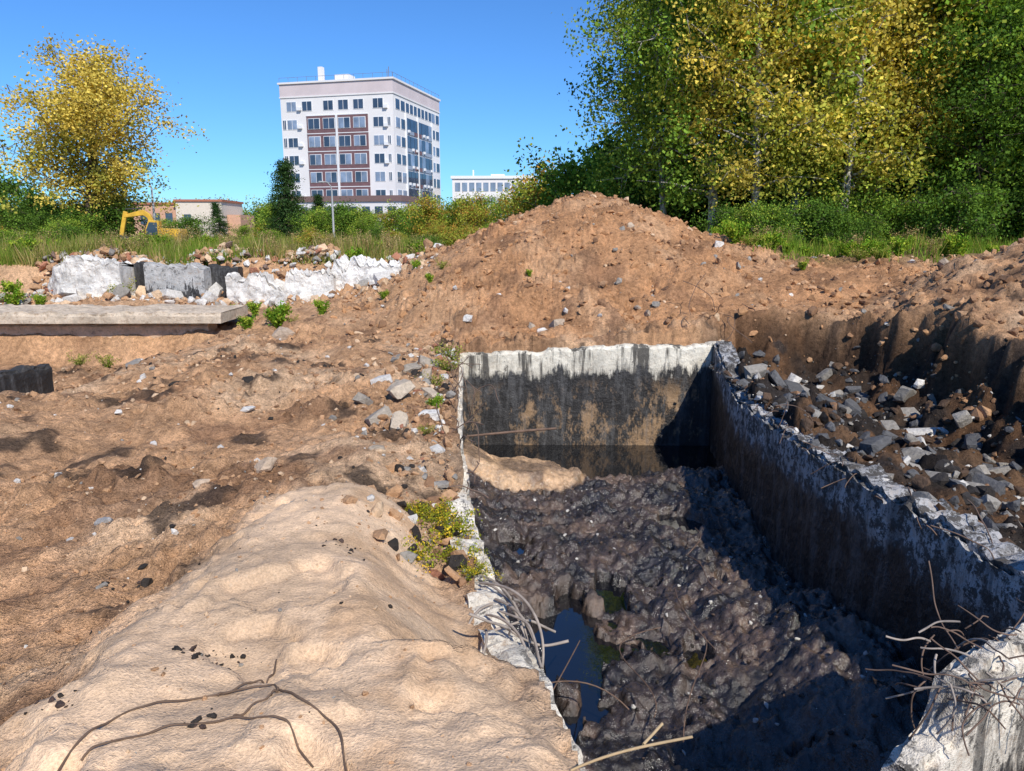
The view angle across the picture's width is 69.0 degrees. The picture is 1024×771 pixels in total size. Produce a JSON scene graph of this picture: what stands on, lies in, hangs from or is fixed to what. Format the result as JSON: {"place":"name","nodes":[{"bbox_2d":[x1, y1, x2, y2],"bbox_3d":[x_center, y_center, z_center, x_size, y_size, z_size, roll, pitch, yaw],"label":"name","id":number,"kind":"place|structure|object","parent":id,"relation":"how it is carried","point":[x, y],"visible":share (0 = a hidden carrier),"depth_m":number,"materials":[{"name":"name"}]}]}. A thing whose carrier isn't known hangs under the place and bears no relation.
{"place":"outdoors","nodes":[
{"label":"outdoors","id":0,"kind":"place"},
{"bbox_2d":[0,0,912,214],"label":"sky","id":1,"kind":"structure","parent":0,"point":[498,69],"materials":[{"name":"blue"}]},
{"bbox_2d":[0,191,1023,770],"bbox_3d":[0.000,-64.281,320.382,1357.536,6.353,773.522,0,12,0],"label":"ground","id":2,"kind":"structure","parent":0,"point":[446,677],"depth_m":6.27,"materials":[{"name":"soil"}]},
{"bbox_2d":[0,278,23,293],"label":"weed plant","id":3,"kind":"object","parent":2,"relation":"on","point":[9,285],"visible":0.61,"depth_m":20.73,"materials":[{"name":"green plant"}]},
{"bbox_2d":[0,288,25,304],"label":"weed plant","id":4,"kind":"object","parent":2,"relation":"on","point":[14,299],"visible":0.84,"depth_m":19.89,"materials":[{"name":"green plant"}]},
{"bbox_2d":[16,235,37,253],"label":"weed plant","id":5,"kind":"object","parent":2,"relation":"on","point":[30,242],"visible":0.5,"depth_m":25.12,"materials":[{"name":"green plant"}]},
{"bbox_2d":[0,363,53,393],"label":"tarred tank wall","id":6,"kind":"structure","parent":2,"relation":"on","point":[28,378],"depth_m":11.10,"materials":[{"name":"concrete"}]},
{"bbox_2d":[30,292,47,304],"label":"weed plant","id":7,"kind":"object","parent":2,"relation":"on","point":[39,299],"visible":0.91,"depth_m":20.15,"materials":[{"name":"green plant"}]},
{"bbox_2d":[66,350,90,364],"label":"weed plant","id":8,"kind":"object","parent":2,"relation":"on","point":[80,362],"visible":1,"depth_m":13.59,"materials":[{"name":"green plant"}]},
{"bbox_2d":[47,254,135,299],"bbox_3d":[-12.422,-2.950,21.745,3.069,1.759,1.398,4,12,20],"label":"concrete ruin","id":9,"kind":"object","parent":2,"relation":"on","point":[83,274],"visible":0.6,"depth_m":21.08,"materials":[{"name":"concrete"}]},
{"bbox_2d":[0,26,207,238],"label":"yellow birch tree","id":10,"kind":"object","parent":2,"relation":"on","point":[84,112],"visible":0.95,"depth_m":42.04,"materials":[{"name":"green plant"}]},
{"bbox_2d":[91,351,120,367],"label":"weed plant","id":11,"kind":"object","parent":2,"relation":"on","point":[108,363],"visible":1,"depth_m":13.98,"materials":[{"name":"green plant"}]},
{"bbox_2d":[0,323,216,338],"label":"foundation wall","id":12,"kind":"structure","parent":2,"relation":"on","point":[154,330],"depth_m":15.66,"materials":[{"name":"concrete"}]},
{"bbox_2d":[0,303,247,323],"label":"foundation slab","id":13,"kind":"structure","parent":12,"relation":"on","point":[83,314],"depth_m":15.34,"materials":[{"name":"concrete"}]},
{"bbox_2d":[134,261,146,289],"bbox_3d":[-10.725,-2.896,22.018,0.550,1.541,0.531,0,12,0],"label":"concrete ruin","id":14,"kind":"object","parent":2,"relation":"on","point":[139,273],"visible":0.19,"depth_m":21.70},
{"bbox_2d":[119,208,187,242],"bbox_3d":[-18.434,-7.975,38.093,3.188,2.169,1.488,-2,12,-8],"label":"excavator","id":15,"kind":"object","parent":2,"relation":"on","point":[151,228],"visible":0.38,"depth_m":37.80,"materials":[{"name":"metal"}]},
{"bbox_2d":[54,326,294,586],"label":"concrete chunks","id":16,"kind":"object","parent":2,"relation":"on","point":[265,464],"visible":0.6,"depth_m":6.37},
{"bbox_2d":[143,262,211,298],"bbox_3d":[-9.541,-2.774,21.410,1.718,1.550,0.664,0,12,0],"label":"concrete ruin","id":17,"kind":"object","parent":2,"relation":"on","point":[192,279],"visible":0.6,"depth_m":21.06,"materials":[{"name":"concrete"}]},
{"bbox_2d":[23,538,360,729],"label":"tar crumbs","id":18,"kind":"object","parent":2,"relation":"on","point":[61,703],"visible":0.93,"depth_m":2.89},
{"bbox_2d":[133,205,254,236],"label":"brick walls","id":19,"kind":"structure","parent":2,"relation":"on","point":[234,221],"depth_m":109.36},
{"bbox_2d":[135,199,243,204],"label":"roof","id":20,"kind":"structure","parent":19,"relation":"on","point":[205,200],"depth_m":107.24,"materials":[{"name":"brown metal"}]},
{"bbox_2d":[57,659,347,770],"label":"cable","id":21,"kind":"object","parent":2,"relation":"on","point":[236,689],"visible":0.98,"depth_m":2.70,"materials":[{"name":"rubber"}]},
{"bbox_2d":[176,201,242,236],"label":"walls","id":22,"kind":"structure","parent":2,"relation":"on","point":[193,209],"depth_m":107.70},
{"bbox_2d":[205,201,229,237],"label":"spruce tree","id":23,"kind":"object","parent":2,"relation":"on","point":[216,210],"visible":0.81,"depth_m":79.79,"materials":[{"name":"green plant"}]},
{"bbox_2d":[0,250,438,309],"bbox_3d":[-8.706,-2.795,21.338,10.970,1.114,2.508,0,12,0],"label":"demolition rubble","id":24,"kind":"object","parent":2,"relation":"on","point":[213,293],"visible":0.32,"depth_m":20.74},
{"bbox_2d":[0,328,449,683],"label":"soil clods","id":25,"kind":"object","parent":2,"relation":"on","point":[188,472],"visible":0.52,"depth_m":8.56,"materials":[{"name":"soil"}]},
{"bbox_2d":[208,264,242,297],"bbox_3d":[-8.325,-2.813,21.782,0.850,1.475,0.428,0,12,0],"label":"concrete ruin","id":26,"kind":"object","parent":2,"relation":"on","point":[219,273],"visible":0.38,"depth_m":21.51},
{"bbox_2d":[0,229,452,267],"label":"grass","id":27,"kind":"structure","parent":2,"relation":"on","point":[176,250],"depth_m":23.36,"materials":[{"name":"green plant"}]},
{"bbox_2d":[26,238,443,296],"bbox_3d":[-8.121,-3.518,22.545,12.389,1.866,2.579,0,12,0],"label":"demolition rubble","id":28,"kind":"object","parent":2,"relation":"on","point":[322,250],"visible":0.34,"depth_m":22.29,"materials":[{"name":"concrete"}]},
{"bbox_2d":[236,314,255,329],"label":"weed plant","id":29,"kind":"object","parent":2,"relation":"on","point":[245,324],"visible":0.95,"depth_m":15.68,"materials":[{"name":"green plant"}]},
{"bbox_2d":[246,300,260,315],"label":"weed plant","id":30,"kind":"object","parent":2,"relation":"on","point":[253,307],"visible":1,"depth_m":17.34,"materials":[{"name":"green plant"}]},
{"bbox_2d":[0,495,524,770],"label":"sand pebbles","id":31,"kind":"object","parent":2,"relation":"on","point":[364,693],"visible":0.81,"depth_m":3.44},
{"bbox_2d":[263,300,291,327],"bbox_3d":[-5.017,-1.513,15.922,0.530,0.652,0.696,1,12,7],"label":"weed plant","id":32,"kind":"object","parent":2,"relation":"on","point":[276,316],"visible":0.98,"depth_m":15.87,"materials":[{"name":"green plant"}]},
{"bbox_2d":[225,267,336,303],"bbox_3d":[-6.512,-2.633,21.302,3.059,1.516,0.800,0,12,2],"label":"concrete ruin","id":33,"kind":"object","parent":2,"relation":"on","point":[264,286],"visible":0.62,"depth_m":20.93,"materials":[{"name":"concrete"}]},
{"bbox_2d":[261,158,308,239],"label":"spruce tree","id":34,"kind":"object","parent":2,"relation":"on","point":[284,195],"visible":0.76,"depth_m":67.58,"materials":[{"name":"green plant"}]},
{"bbox_2d":[311,297,330,314],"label":"weed plant","id":35,"kind":"object","parent":2,"relation":"on","point":[321,309],"visible":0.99,"depth_m":17.18,"materials":[{"name":"green plant"}]},
{"bbox_2d":[311,193,331,232],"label":"spruce tree","id":36,"kind":"object","parent":2,"relation":"on","point":[317,202],"visible":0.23,"depth_m":70.55,"materials":[{"name":"green plant"}]},
{"bbox_2d":[280,93,440,206],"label":"walls","id":37,"kind":"structure","parent":2,"relation":"on","point":[393,131],"depth_m":145.94,"materials":[{"name":"paint"}]},
{"bbox_2d":[279,79,438,111],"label":"parapet storey","id":38,"kind":"object","parent":37,"relation":"on","point":[348,87],"visible":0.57,"depth_m":144.90,"materials":[{"name":"paint"}]},
{"bbox_2d":[277,67,440,113],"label":"roof cornice","id":39,"kind":"structure","parent":37,"relation":"on","point":[338,77],"depth_m":145.88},
{"bbox_2d":[283,98,439,202],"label":"windows","id":40,"kind":"structure","parent":37,"relation":"attached to","point":[412,142],"depth_m":148.13,"materials":[{"name":"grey glass"}]},
{"bbox_2d":[283,97,439,207],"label":"window frames","id":41,"kind":"structure","parent":37,"relation":"attached to","point":[337,146],"depth_m":146.97,"materials":[{"name":"plastic"}]},
{"bbox_2d":[306,114,422,195],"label":"maroon panels","id":42,"kind":"object","parent":37,"relation":"attached to","point":[324,186],"visible":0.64,"depth_m":146.70,"materials":[{"name":"paint"}]},
{"bbox_2d":[297,104,433,188],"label":"air conditioners","id":43,"kind":"object","parent":37,"relation":"attached to","point":[384,125],"visible":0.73,"depth_m":148.22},
{"bbox_2d":[407,130,432,205],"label":"spandrels","id":44,"kind":"object","parent":37,"relation":"attached to","point":[423,154],"visible":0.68,"depth_m":158.39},
{"bbox_2d":[331,254,401,290],"bbox_3d":[-3.682,-2.882,21.680,2.917,1.851,1.263,-1,12,-4],"label":"concrete ruin","id":45,"kind":"object","parent":2,"relation":"on","point":[354,270],"visible":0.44,"depth_m":21.07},
{"bbox_2d":[281,201,462,224],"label":"entrance wing","id":46,"kind":"structure","parent":2,"relation":"on","point":[372,204],"depth_m":134.60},
{"bbox_2d":[300,206,395,222],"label":"wing windows","id":47,"kind":"structure","parent":46,"relation":"attached to","point":[376,208],"depth_m":134.41,"materials":[{"name":"blue glass"}]},
{"bbox_2d":[291,195,421,215],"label":"wing roof band","id":48,"kind":"object","parent":46,"relation":"on","point":[374,198],"visible":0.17,"depth_m":134.69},
{"bbox_2d":[313,339,478,586],"bbox_3d":[-1.349,0.262,9.001,1.520,0.533,8.927,-1,12,-5],"label":"rubble pile","id":49,"kind":"object","parent":2,"relation":"on","point":[456,558],"visible":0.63,"depth_m":6.47,"materials":[{"name":"stone"}]},
{"bbox_2d":[352,348,454,456],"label":"broken concrete slabs","id":50,"kind":"structure","parent":2,"relation":"on","point":[400,389],"depth_m":8.95,"materials":[{"name":"concrete"}]},
{"bbox_2d":[404,239,424,255],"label":"weed plant","id":51,"kind":"object","parent":2,"relation":"on","point":[417,246],"visible":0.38,"depth_m":24.69,"materials":[{"name":"green plant"}]},
{"bbox_2d":[425,393,443,408],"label":"weed plant","id":52,"kind":"object","parent":2,"relation":"on","point":[437,399],"visible":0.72,"depth_m":9.00,"materials":[{"name":"green plant"}]},
{"bbox_2d":[431,354,462,370],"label":"weed plant","id":53,"kind":"object","parent":2,"relation":"on","point":[443,367],"visible":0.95,"depth_m":11.44,"materials":[{"name":"green plant"}]},
{"bbox_2d":[430,339,467,359],"bbox_3d":[-1.085,-0.596,12.383,0.560,0.418,0.547,10,15,40],"label":"weed plant","id":54,"kind":"object","parent":2,"relation":"on","point":[449,351],"visible":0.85,"depth_m":12.41,"materials":[{"name":"green plant"}]},
{"bbox_2d":[452,179,530,218],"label":"walls","id":55,"kind":"structure","parent":2,"relation":"on","point":[474,181],"depth_m":159.56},
{"bbox_2d":[455,182,527,220],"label":"windows","id":56,"kind":"structure","parent":55,"relation":"attached to","point":[478,186],"depth_m":159.44,"materials":[{"name":"blue glass"}]},
{"bbox_2d":[451,170,533,178],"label":"roof","id":57,"kind":"structure","parent":55,"relation":"on","point":[497,176],"depth_m":158.81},
{"bbox_2d":[0,110,1023,248],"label":"bushes","id":58,"kind":"object","parent":2,"relation":"on","point":[869,215],"visible":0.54,"depth_m":37.49,"materials":[{"name":"green plant"}]},
{"bbox_2d":[441,358,586,770],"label":"pit side wall","id":59,"kind":"structure","parent":2,"relation":"on","point":[503,645],"depth_m":4.51,"materials":[{"name":"concrete"}]},
{"bbox_2d":[401,535,450,572],"bbox_3d":[-0.727,1.144,5.054,0.478,0.197,0.552,10,15,39],"label":"goldenrod plant","id":60,"kind":"object","parent":59,"relation":"on","point":[421,554],"visible":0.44,"depth_m":5.03,"materials":[{"name":"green plant"}]},
{"bbox_2d":[407,497,462,522],"bbox_3d":[-0.637,0.989,5.826,0.446,0.184,0.516,-2,12,-11],"label":"goldenrod plant","id":61,"kind":"object","parent":59,"relation":"on","point":[442,507],"visible":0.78,"depth_m":5.85,"materials":[{"name":"green plant"}]},
{"bbox_2d":[413,505,481,550],"bbox_3d":[-0.421,1.045,5.507,0.589,0.211,0.510,-5,13,-24],"label":"goldenrod plant","id":62,"kind":"object","parent":59,"relation":"on","point":[447,521],"visible":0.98,"depth_m":5.49,"materials":[{"name":"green plant"}]},
{"bbox_2d":[411,339,499,415],"bbox_3d":[-1.154,-0.059,11.144,1.317,1.234,3.630,-2,12,-12],"label":"bent rebar","id":63,"kind":"object","parent":59,"relation":"on","point":[461,378],"visible":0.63,"depth_m":11.01,"materials":[{"name":"metal"}]},
{"bbox_2d":[436,356,488,497],"bbox_3d":[-0.694,0.366,9.027,0.733,0.853,6.931,-1,12,-3],"label":"bent rebar","id":64,"kind":"object","parent":59,"relation":"on","point":[468,421],"visible":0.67,"depth_m":8.26,"materials":[{"name":"metal"}]},
{"bbox_2d":[438,536,489,568],"bbox_3d":[-0.310,1.148,5.131,0.350,0.145,0.405,3,12,14],"label":"goldenrod plant","id":65,"kind":"object","parent":59,"relation":"on","point":[457,544],"visible":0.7,"depth_m":5.12,"materials":[{"name":"green plant"}]},
{"bbox_2d":[456,559,503,584],"bbox_3d":[-0.229,1.207,4.897,0.287,0.118,0.331,-6,13,-27],"label":"goldenrod plant","id":66,"kind":"object","parent":59,"relation":"on","point":[475,572],"visible":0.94,"depth_m":4.86,"materials":[{"name":"green plant"}]},
{"bbox_2d":[467,427,555,436],"bbox_3d":[0.000,0.785,12.527,1.517,0.119,0.055,-2,12,-7],"label":"rusty pipe","id":67,"kind":"object","parent":59,"relation":"attached to","point":[515,431],"visible":0.98,"depth_m":12.51,"materials":[{"name":"metal"}]},
{"bbox_2d":[468,575,568,668],"bbox_3d":[0.015,1.437,4.342,0.665,0.636,0.971,3,12,12],"label":"bent rebar","id":68,"kind":"object","parent":59,"relation":"on","point":[521,621],"visible":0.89,"depth_m":4.25,"materials":[{"name":"grey metal"}]},
{"bbox_2d":[460,340,723,445],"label":"pit back wall","id":69,"kind":"structure","parent":2,"relation":"on","point":[634,394],"depth_m":13.79,"materials":[{"name":"concrete"}]},
{"bbox_2d":[570,722,692,770],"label":"dry stick","id":70,"kind":"object","parent":2,"relation":"on","point":[649,737],"visible":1,"depth_m":2.55,"materials":[{"name":"brown wood"}]},
{"bbox_2d":[555,0,730,217],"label":"birch tree","id":71,"kind":"object","parent":2,"relation":"on","point":[624,8],"visible":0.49,"depth_m":31.01,"materials":[{"name":"green plant"}]},
{"bbox_2d":[311,190,1007,362],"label":"mound clods","id":72,"kind":"object","parent":2,"relation":"on","point":[812,310],"visible":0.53,"depth_m":16.89,"materials":[{"name":"soil"}]},
{"bbox_2d":[556,0,773,224],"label":"birch tree","id":73,"kind":"object","parent":2,"relation":"on","point":[598,66],"visible":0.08,"depth_m":35.49,"materials":[{"name":"green plant"}]},
{"bbox_2d":[574,0,809,230],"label":"birch tree","id":74,"kind":"object","parent":2,"relation":"on","point":[682,191],"visible":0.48,"depth_m":28.77,"materials":[{"name":"green plant"}]},
{"bbox_2d":[463,442,931,770],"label":"tar sludge","id":75,"kind":"object","parent":2,"relation":"on","point":[764,742],"visible":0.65,"depth_m":7.16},
{"bbox_2d":[551,505,723,741],"bbox_3d":[1.651,2.017,7.710,1.257,0.236,5.277,5,13,24],"label":"scrap wire","id":76,"kind":"object","parent":75,"relation":"on","point":[557,681],"visible":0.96,"depth_m":6.16,"materials":[{"name":"metal"}]},
{"bbox_2d":[476,480,921,770],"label":"pit debris","id":77,"kind":"object","parent":75,"relation":"on","point":[708,724],"visible":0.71,"depth_m":6.94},
{"bbox_2d":[463,222,948,332],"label":"concrete chunks","id":78,"kind":"object","parent":2,"relation":"on","point":[556,322],"visible":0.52,"depth_m":15.05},
{"bbox_2d":[683,273,754,342],"bbox_3d":[3.725,-1.294,14.291,1.834,1.647,1.374,4,12,17],"label":"scrap wire","id":79,"kind":"object","parent":2,"relation":"on","point":[715,311],"visible":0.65,"depth_m":14.43,"materials":[{"name":"metal"}]},
{"bbox_2d":[722,218,750,243],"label":"weed plant","id":80,"kind":"object","parent":2,"relation":"on","point":[733,230],"visible":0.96,"depth_m":19.40,"materials":[{"name":"green plant"}]},
{"bbox_2d":[619,0,867,226],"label":"maple tree","id":81,"kind":"object","parent":2,"relation":"on","point":[747,199],"visible":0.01,"depth_m":35.99,"materials":[{"name":"green plant"}]},
{"bbox_2d":[735,227,766,246],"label":"weed plant","id":82,"kind":"object","parent":2,"relation":"on","point":[752,240],"visible":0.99,"depth_m":19.16,"materials":[{"name":"green plant"}]},
{"bbox_2d":[639,0,878,228],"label":"birch tree","id":83,"kind":"object","parent":2,"relation":"on","point":[742,174],"visible":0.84,"depth_m":27.19,"materials":[{"name":"yellow plant"}]},
{"bbox_2d":[768,231,784,248],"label":"weed plant","id":84,"kind":"object","parent":2,"relation":"on","point":[776,239],"visible":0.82,"depth_m":21.76,"materials":[{"name":"green plant"}]},
{"bbox_2d":[723,2,900,220],"bbox_3d":[14.224,-14.918,35.967,12.683,16.468,10.887,-2,12,-11],"label":"maple tree","id":85,"kind":"object","parent":2,"relation":"on","point":[781,145],"depth_m":35.43,"materials":[{"name":"green plant"}]},
{"bbox_2d":[722,0,926,227],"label":"birch tree","id":86,"kind":"object","parent":2,"relation":"on","point":[818,23],"visible":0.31,"depth_m":27.36,"materials":[{"name":"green plant"}]},
{"bbox_2d":[835,239,857,256],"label":"weed plant","id":87,"kind":"object","parent":2,"relation":"on","point":[844,249],"visible":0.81,"depth_m":20.68,"materials":[{"name":"green plant"}]},
{"bbox_2d":[696,226,1022,262],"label":"grass","id":88,"kind":"structure","parent":2,"relation":"on","point":[977,248],"depth_m":21.72,"materials":[{"name":"green plant"}]},
{"bbox_2d":[736,387,983,524],"bbox_3d":[3.547,0.577,8.606,0.685,0.265,9.410,0,12,2],"label":"rubble pile","id":89,"kind":"object","parent":2,"relation":"on","point":[815,442],"visible":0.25,"depth_m":7.97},
{"bbox_2d":[701,309,1023,561],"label":"tarred rubble","id":90,"kind":"object","parent":2,"relation":"on","point":[943,467],"visible":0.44,"depth_m":9.10,"materials":[{"name":"stone"}]},
{"bbox_2d":[709,341,1023,679],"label":"pit side wall","id":91,"kind":"structure","parent":2,"relation":"on","point":[870,564],"depth_m":6.72,"materials":[{"name":"concrete"}]},
{"bbox_2d":[755,395,993,558],"bbox_3d":[3.300,0.913,7.049,0.819,0.696,6.025,0,12,1],"label":"bent rebar","id":92,"kind":"object","parent":91,"relation":"attached to","point":[875,495],"visible":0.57,"depth_m":6.98,"materials":[{"name":"metal"}]},
{"bbox_2d":[857,238,877,256],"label":"weed plant","id":93,"kind":"object","parent":2,"relation":"on","point":[866,245],"visible":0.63,"depth_m":19.96,"materials":[{"name":"green plant"}]},
{"bbox_2d":[748,0,989,214],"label":"birch tree","id":94,"kind":"object","parent":2,"relation":"on","point":[839,139],"visible":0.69,"depth_m":27.12,"materials":[{"name":"yellow plant"}]},
{"bbox_2d":[744,363,1023,528],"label":"broken concrete slabs","id":95,"kind":"structure","parent":2,"relation":"on","point":[978,473],"depth_m":10.23,"materials":[{"name":"concrete"}]},
{"bbox_2d":[774,0,1007,202],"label":"birch tree","id":96,"kind":"object","parent":2,"relation":"on","point":[927,31],"visible":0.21,"depth_m":27.85,"materials":[{"name":"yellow plant"}]},
{"bbox_2d":[773,1,1008,227],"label":"maple tree","id":97,"kind":"object","parent":2,"relation":"on","point":[902,187],"visible":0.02,"depth_m":35.35,"materials":[{"name":"green plant"}]},
{"bbox_2d":[887,234,909,256],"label":"weed plant","id":98,"kind":"object","parent":2,"relation":"on","point":[898,248],"visible":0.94,"depth_m":20.09,"materials":[{"name":"green plant"}]},
{"bbox_2d":[802,237,1023,459],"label":"mound clods","id":99,"kind":"object","parent":2,"relation":"on","point":[985,411],"visible":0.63,"depth_m":12.57,"materials":[{"name":"soil"}]},
{"bbox_2d":[855,0,1023,235],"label":"birch tree","id":100,"kind":"object","parent":2,"relation":"on","point":[923,104],"visible":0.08,"depth_m":29.10,"materials":[{"name":"green plant"}]},
{"bbox_2d":[881,623,1023,770],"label":"broken wall stub","id":101,"kind":"object","parent":2,"relation":"on","point":[992,744],"visible":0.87,"depth_m":3.56,"materials":[{"name":"concrete"}]},
{"bbox_2d":[865,561,1023,755],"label":"bent rebar","id":102,"kind":"object","parent":101,"relation":"attached to","point":[979,684],"visible":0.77,"depth_m":3.54,"materials":[{"name":"metal"}]},
{"bbox_2d":[885,620,1023,734],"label":"bent rebar","id":103,"kind":"object","parent":101,"relation":"attached to","point":[950,686],"visible":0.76,"depth_m":3.53,"materials":[{"name":"grey metal"}]},
{"bbox_2d":[885,0,1023,239],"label":"poplar tree","id":104,"kind":"object","parent":2,"relation":"on","point":[962,13],"visible":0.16,"depth_m":26.93,"materials":[{"name":"green plant"}]},
{"bbox_2d":[939,230,970,254],"bbox_3d":[12.042,-3.873,20.261,0.772,0.723,0.587,11,16,42],"label":"weed plant","id":105,"kind":"object","parent":2,"relation":"on","point":[951,242],"visible":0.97,"depth_m":20.23,"materials":[{"name":"green plant"}]},
{"bbox_2d":[892,0,1023,241],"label":"maple tree","id":106,"kind":"object","parent":2,"relation":"on","point":[970,99],"visible":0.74,"depth_m":26.15,"materials":[{"name":"green plant"}]},
{"bbox_2d":[903,0,1023,202],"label":"poplar tree","id":107,"kind":"object","parent":2,"relation":"on","point":[990,52],"visible":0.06,"depth_m":26.39,"materials":[{"name":"green plant"}]},
{"bbox_2d":[475,445,724,770],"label":"oily water","id":108,"kind":"structure","parent":0,"point":[572,623],"depth_m":8.05,"materials":[{"name":"black liquid"}]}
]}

